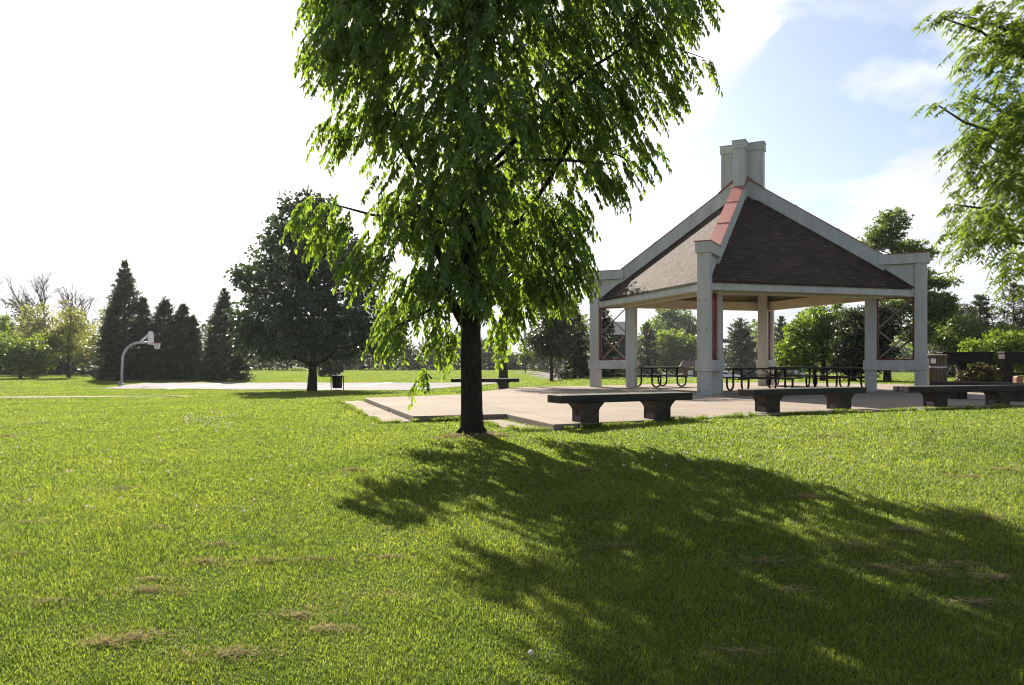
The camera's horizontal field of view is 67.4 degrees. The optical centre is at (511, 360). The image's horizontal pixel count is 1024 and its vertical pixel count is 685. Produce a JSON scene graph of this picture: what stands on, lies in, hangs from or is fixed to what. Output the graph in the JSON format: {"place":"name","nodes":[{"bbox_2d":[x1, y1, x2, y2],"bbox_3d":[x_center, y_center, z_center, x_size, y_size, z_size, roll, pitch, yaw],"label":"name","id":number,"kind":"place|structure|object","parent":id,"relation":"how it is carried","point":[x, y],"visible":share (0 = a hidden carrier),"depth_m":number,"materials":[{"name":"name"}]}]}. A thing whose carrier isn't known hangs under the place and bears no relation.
{"place":"outdoors","nodes":[
{"label":"outdoors","id":0,"kind":"place"},
{"bbox_2d":[0,355,1023,684],"bbox_3d":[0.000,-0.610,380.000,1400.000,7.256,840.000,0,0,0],"label":"lawn","id":1,"kind":"structure","parent":0,"point":[466,543],"depth_m":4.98,"materials":[{"name":"plant"}]},
{"bbox_2d":[0,314,13,342],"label":"spring tree","id":2,"kind":"object","parent":1,"relation":"on","point":[3,325],"visible":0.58,"depth_m":92.06,"materials":[{"name":"green plant"}]},
{"bbox_2d":[0,297,38,339],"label":"spring tree","id":3,"kind":"object","parent":1,"relation":"on","point":[13,304],"visible":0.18,"depth_m":105.46,"materials":[{"name":"green plant"}]},
{"bbox_2d":[3,288,51,326],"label":"bare tree","id":4,"kind":"object","parent":1,"relation":"on","point":[24,300],"visible":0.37,"depth_m":118.20,"materials":[{"name":"grey plant"}]},
{"bbox_2d":[0,270,63,320],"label":"bare tree","id":5,"kind":"object","parent":1,"relation":"on","point":[37,289],"visible":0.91,"depth_m":110.25,"materials":[{"name":"grey plant"}]},
{"bbox_2d":[0,330,71,378],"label":"bush","id":6,"kind":"object","parent":1,"relation":"on","point":[19,356],"visible":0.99,"depth_m":76.58,"materials":[{"name":"green plant"}]},
{"bbox_2d":[12,302,72,373],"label":"spring tree","id":7,"kind":"object","parent":1,"relation":"on","point":[39,325],"visible":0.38,"depth_m":95.40,"materials":[{"name":"green plant"}]},
{"bbox_2d":[0,347,104,374],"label":"woods","id":8,"kind":"object","parent":1,"relation":"on","point":[59,369],"visible":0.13,"depth_m":101.06,"materials":[{"name":"green plant"}]},
{"bbox_2d":[40,299,94,377],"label":"spring tree","id":9,"kind":"object","parent":1,"relation":"on","point":[69,340],"visible":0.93,"depth_m":80.86,"materials":[{"name":"green plant"}]},
{"bbox_2d":[45,286,99,330],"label":"bare tree","id":10,"kind":"object","parent":1,"relation":"on","point":[81,300],"visible":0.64,"depth_m":119.02,"materials":[{"name":"grey plant"}]},
{"bbox_2d":[55,307,97,373],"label":"spring tree","id":11,"kind":"object","parent":1,"relation":"on","point":[62,321],"visible":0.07,"depth_m":104.43,"materials":[{"name":"green plant"}]},
{"bbox_2d":[47,279,112,370],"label":"bare tree","id":12,"kind":"object","parent":1,"relation":"on","point":[72,297],"visible":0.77,"depth_m":116.65,"materials":[{"name":"grey plant"}]},
{"bbox_2d":[57,303,130,374],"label":"spring tree","id":13,"kind":"object","parent":1,"relation":"on","point":[83,356],"visible":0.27,"depth_m":94.53,"materials":[{"name":"green plant"}]},
{"bbox_2d":[0,395,189,397],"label":"footpath","id":14,"kind":"structure","parent":1,"relation":"on","point":[65,396],"depth_m":35.77,"materials":[{"name":"concrete"}]},
{"bbox_2d":[77,259,163,380],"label":"conifer tree","id":15,"kind":"object","parent":1,"relation":"on","point":[117,338],"visible":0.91,"depth_m":70.21,"materials":[{"name":"green plant"}]},
{"bbox_2d":[118,331,160,384],"bbox_3d":[-27.146,-0.142,56.225,2.898,4.021,1.590,0,0,16],"label":"basketball hoop","id":16,"kind":"object","parent":1,"relation":"on","point":[150,336],"visible":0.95,"depth_m":55.93,"materials":[{"name":"metal"}]},
{"bbox_2d":[132,295,210,380],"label":"conifer tree","id":17,"kind":"object","parent":1,"relation":"on","point":[174,360],"visible":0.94,"depth_m":70.85,"materials":[{"name":"green plant"}]},
{"bbox_2d":[192,288,258,380],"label":"conifer tree","id":18,"kind":"object","parent":1,"relation":"on","point":[221,367],"visible":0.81,"depth_m":69.37,"materials":[{"name":"green plant"}]},
{"bbox_2d":[108,382,494,389],"bbox_3d":[-15.000,1.747,53.750,29.000,0.041,16.500,0,0,0],"label":"basketball court","id":19,"kind":"object","parent":1,"relation":"on","point":[368,386],"visible":0.88,"depth_m":52.81,"materials":[{"name":"concrete"}]},
{"bbox_2d":[221,184,392,390],"bbox_3d":[-11.799,-4.200,45.066,10.075,12.194,8.974,0,0,0],"label":"linden tree","id":20,"kind":"object","parent":1,"relation":"on","point":[284,327],"visible":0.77,"depth_m":43.37,"materials":[{"name":"green plant"}]},
{"bbox_2d":[317,359,344,376],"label":"round bush","id":21,"kind":"object","parent":1,"relation":"on","point":[330,371],"visible":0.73,"depth_m":87.43,"materials":[{"name":"green plant"}]},
{"bbox_2d":[330,375,343,389],"bbox_3d":[-10.591,1.353,46.500,0.703,0.970,0.710,0,0,33],"label":"litter bin","id":22,"kind":"object","parent":1,"relation":"on","point":[336,381],"visible":0.94,"depth_m":46.26,"materials":[{"name":"black metal"}]},
{"bbox_2d":[147,321,658,372],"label":"distant woods","id":23,"kind":"object","parent":1,"relation":"on","point":[487,361],"visible":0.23,"depth_m":156.53,"materials":[{"name":"green plant"}]},
{"bbox_2d":[0,394,879,654],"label":"clover blossom","id":24,"kind":"object","parent":1,"relation":"on","point":[530,652],"visible":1,"depth_m":10.15,"materials":[{"name":"white plant"}]},
{"bbox_2d":[345,401,537,430],"bbox_3d":[-2.504,1.192,16.119,2.193,0.215,10.042,0,0,-31],"label":"pad footing","id":25,"kind":"object","parent":1,"relation":"on","point":[382,414],"visible":0.36,"depth_m":15.46,"materials":[{"name":"concrete"}]},
{"bbox_2d":[451,378,518,389],"bbox_3d":[-1.000,0.914,28.300,2.506,0.537,0.454,0,0,-6],"label":"bench","id":26,"kind":"object","parent":1,"relation":"on","point":[502,383],"visible":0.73,"depth_m":28.16,"materials":[{"name":"concrete"}]},
{"bbox_2d":[279,0,724,433],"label":"drooping tree","id":27,"kind":"object","parent":1,"relation":"on","point":[462,205],"visible":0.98,"depth_m":11.19,"materials":[{"name":"green plant"}]},
{"bbox_2d":[0,417,1023,680],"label":"grass clippings","id":28,"kind":"object","parent":1,"relation":"on","point":[336,629],"depth_m":4.84,"materials":[{"name":"plant"}]},
{"bbox_2d":[517,350,534,372],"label":"lawn sapling","id":29,"kind":"object","parent":1,"relation":"on","point":[524,358],"visible":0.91,"depth_m":119.54,"materials":[{"name":"green plant"}]},
{"bbox_2d":[482,162,581,388],"bbox_3d":[0.201,-3.693,32.410,6.273,10.046,4.001,0,0,0],"label":"shade tree","id":30,"kind":"object","parent":1,"relation":"on","point":[503,373],"visible":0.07,"depth_m":32.31,"materials":[{"name":"green plant"}]},
{"bbox_2d":[523,293,583,380],"bbox_3d":[3.085,-1.864,57.956,4.743,7.026,3.694,0,0,0],"label":"dark tree","id":31,"kind":"object","parent":1,"relation":"on","point":[542,346],"visible":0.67,"depth_m":57.45,"materials":[{"name":"green plant"}]},
{"bbox_2d":[553,308,589,379],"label":"spruce tree","id":32,"kind":"object","parent":1,"relation":"on","point":[580,366],"visible":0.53,"depth_m":59.50,"materials":[{"name":"green plant"}]},
{"bbox_2d":[585,309,624,377],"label":"spruce tree","id":33,"kind":"object","parent":1,"relation":"on","point":[606,348],"visible":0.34,"depth_m":65.47,"materials":[{"name":"green plant"}]},
{"bbox_2d":[602,322,625,377],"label":"conifer tree","id":34,"kind":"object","parent":1,"relation":"on","point":[619,334],"depth_m":81.94,"materials":[{"name":"green plant"}]},
{"bbox_2d":[637,322,664,376],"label":"pine tree","id":35,"kind":"object","parent":1,"relation":"on","point":[652,356],"visible":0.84,"depth_m":139.43,"materials":[{"name":"green plant"}]},
{"bbox_2d":[637,309,696,373],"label":"oak tree","id":36,"kind":"object","parent":1,"relation":"on","point":[680,320],"visible":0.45,"depth_m":174.03,"materials":[{"name":"green plant"}]},
{"bbox_2d":[650,328,696,374],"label":"maple tree","id":37,"kind":"object","parent":1,"relation":"on","point":[676,351],"visible":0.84,"depth_m":148.41,"materials":[{"name":"green plant"}]},
{"bbox_2d":[679,360,696,376],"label":"house","id":38,"kind":"structure","parent":1,"relation":"on","point":[688,371],"depth_m":97.96,"materials":[{"name":"paint"}]},
{"bbox_2d":[364,382,1023,430],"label":"concrete pad","id":39,"kind":"object","parent":1,"relation":"on","point":[528,405],"visible":0.34,"depth_m":18.03,"materials":[{"name":"beige concrete"}]},
{"bbox_2d":[547,392,692,422],"bbox_3d":[1.860,0.817,12.950,2.656,0.537,0.454,0,0,-27],"label":"bench","id":40,"kind":"object","parent":39,"relation":"on","point":[586,407],"visible":0.87,"depth_m":12.67,"materials":[{"name":"concrete"}]},
{"bbox_2d":[637,367,692,387],"bbox_3d":[5.669,0.619,29.500,2.100,0.778,1.595,0,0,-40],"label":"picnic table","id":41,"kind":"object","parent":39,"relation":"on","point":[651,374],"visible":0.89,"depth_m":29.29,"materials":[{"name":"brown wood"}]},
{"bbox_2d":[588,139,930,395],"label":"pavilion","id":42,"kind":"structure","parent":39,"relation":"on","point":[744,239],"depth_m":25.04,"materials":[{"name":"grey paint"}]},
{"bbox_2d":[723,368,802,390],"bbox_3d":[8.116,0.619,25.200,2.200,0.778,1.595,0,0,-14],"label":"picnic table","id":43,"kind":"object","parent":39,"relation":"on","point":[775,377],"visible":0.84,"depth_m":24.97,"materials":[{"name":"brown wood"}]},
{"bbox_2d":[758,367,824,386],"bbox_3d":[11.053,0.619,30.300,2.100,0.778,1.595,0,0,38],"label":"picnic table","id":44,"kind":"object","parent":39,"relation":"on","point":[778,374],"visible":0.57,"depth_m":30.20,"materials":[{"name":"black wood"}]},
{"bbox_2d":[737,386,866,412],"bbox_3d":[5.920,0.817,15.550,3.156,0.537,0.454,0,0,-27],"label":"bench","id":45,"kind":"object","parent":39,"relation":"on","point":[768,400],"visible":0.86,"depth_m":15.24,"materials":[{"name":"concrete"}]},
{"bbox_2d":[797,367,879,386],"bbox_3d":[11.312,0.619,26.600,2.200,0.778,1.595,0,0,-24],"label":"picnic table","id":46,"kind":"object","parent":39,"relation":"on","point":[840,377],"visible":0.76,"depth_m":26.54,"materials":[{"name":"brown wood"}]},
{"bbox_2d":[927,354,947,385],"bbox_3d":[14.333,0.390,25.900,0.680,1.220,0.680,0,0,20],"label":"barrel bin","id":47,"kind":"object","parent":39,"relation":"on","point":[937,370],"visible":0.77,"depth_m":25.64,"materials":[{"name":"brown wood"}]},
{"bbox_2d":[893,384,1023,406],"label":"bench","id":48,"kind":"object","parent":39,"relation":"on","point":[935,395],"visible":0.84,"depth_m":16.86,"materials":[{"name":"concrete"}]},
{"bbox_2d":[937,352,993,378],"bbox_3d":[15.561,0.385,26.350,1.600,1.390,0.560,0,0,11],"label":"timber counter","id":49,"kind":"object","parent":39,"relation":"on","point":[961,360],"visible":0.56,"depth_m":26.13,"materials":[{"name":"black wood"}]},
{"bbox_2d":[930,381,1023,401],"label":"bench","id":50,"kind":"object","parent":39,"relation":"on","point":[1016,396],"visible":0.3,"depth_m":19.83,"materials":[{"name":"concrete"}]},
{"bbox_2d":[997,352,1023,382],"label":"timber counter","id":51,"kind":"object","parent":39,"relation":"on","point":[1007,360],"visible":0.77,"depth_m":25.61,"materials":[{"name":"black wood"}]},
{"bbox_2d":[1013,376,1022,382],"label":"timber post","id":52,"kind":"object","parent":39,"relation":"on","point":[1017,379],"visible":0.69,"depth_m":23.90,"materials":[{"name":"brown wood"}]},
{"bbox_2d":[723,317,757,376],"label":"pine tree","id":53,"kind":"object","parent":1,"relation":"on","point":[739,334],"visible":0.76,"depth_m":118.95,"materials":[{"name":"green plant"}]},
{"bbox_2d":[539,304,990,371],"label":"woods","id":54,"kind":"object","parent":1,"relation":"on","point":[908,351],"visible":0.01,"depth_m":223.92,"materials":[{"name":"green plant"}]},
{"bbox_2d":[774,315,796,376],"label":"pine tree","id":55,"kind":"object","parent":1,"relation":"on","point":[780,320],"visible":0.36,"depth_m":114.52,"materials":[{"name":"green plant"}]},
{"bbox_2d":[774,303,850,380],"bbox_3d":[19.244,-1.221,47.206,7.043,5.106,4.082,0,0,0],"label":"beech tree","id":56,"kind":"object","parent":1,"relation":"on","point":[811,334],"visible":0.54,"depth_m":46.61,"materials":[{"name":"green plant"}]},
{"bbox_2d":[823,299,905,380],"bbox_3d":[20.402,-1.141,44.344,5.161,4.911,3.454,0,0,-27],"label":"yew tree","id":57,"kind":"object","parent":1,"relation":"on","point":[847,346],"visible":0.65,"depth_m":43.75,"materials":[{"name":"green plant"}]},
{"bbox_2d":[856,206,964,380],"bbox_3d":[23.637,-3.925,46.137,6.600,10.494,3.772,0,0,0],"label":"ash tree","id":58,"kind":"object","parent":1,"relation":"on","point":[940,306],"visible":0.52,"depth_m":45.54,"materials":[{"name":"green plant"}]},
{"bbox_2d":[927,290,970,377],"bbox_3d":[35.375,-1.996,61.871,5.306,7.530,5.537,0,0,32],"label":"cedar tree","id":59,"kind":"object","parent":1,"relation":"on","point":[940,349],"visible":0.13,"depth_m":61.47,"materials":[{"name":"green plant"}]},
{"bbox_2d":[910,0,1023,312],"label":"willow tree","id":60,"kind":"object","parent":1,"relation":"on","point":[997,129],"visible":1,"depth_m":10.59,"materials":[{"name":"green plant"}]},
{"bbox_2d":[927,313,1023,368],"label":"hedge tree","id":61,"kind":"object","parent":1,"relation":"on","point":[950,339],"visible":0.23,"depth_m":41.80,"materials":[{"name":"green plant"}]},
{"bbox_2d":[952,293,998,375],"bbox_3d":[39.118,-1.935,63.993,5.711,7.539,5.414,0,0,0],"label":"cedar tree","id":62,"kind":"object","parent":1,"relation":"on","point":[979,302],"visible":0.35,"depth_m":63.78,"materials":[{"name":"green plant"}]},
{"bbox_2d":[952,362,1010,382],"bbox_3d":[15.599,0.596,25.527,1.682,1.190,1.172,0,0,0],"label":"barberry bush","id":63,"kind":"object","parent":1,"relation":"on","point":[986,372],"visible":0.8,"depth_m":25.40,"materials":[{"name":"red plant"}]},
{"bbox_2d":[957,328,1023,379],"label":"lilac bush","id":64,"kind":"object","parent":1,"relation":"on","point":[1014,342],"visible":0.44,"depth_m":33.62,"materials":[{"name":"green plant"}]},
{"bbox_2d":[990,281,1023,377],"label":"cedar tree","id":65,"kind":"object","parent":1,"relation":"on","point":[1014,318],"visible":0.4,"depth_m":59.95,"materials":[{"name":"green plant"}]},
{"bbox_2d":[0,0,1023,354],"label":"sky","id":66,"kind":"structure","parent":0,"point":[160,136],"materials":[{"name":"white"}]},
{"bbox_2d":[513,370,818,379],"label":"parking lot","id":67,"kind":"structure","parent":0,"point":[543,375],"depth_m":137.27,"materials":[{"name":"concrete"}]},
{"bbox_2d":[723,371,740,376],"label":"parked car","id":68,"kind":"object","parent":67,"relation":"on","point":[727,374],"visible":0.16,"depth_m":115.13,"materials":[{"name":"white paint"}]},
{"bbox_2d":[737,371,757,376],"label":"parked car","id":69,"kind":"object","parent":67,"relation":"on","point":[749,375],"visible":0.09,"depth_m":118.24,"materials":[{"name":"blue paint"}]}
]}

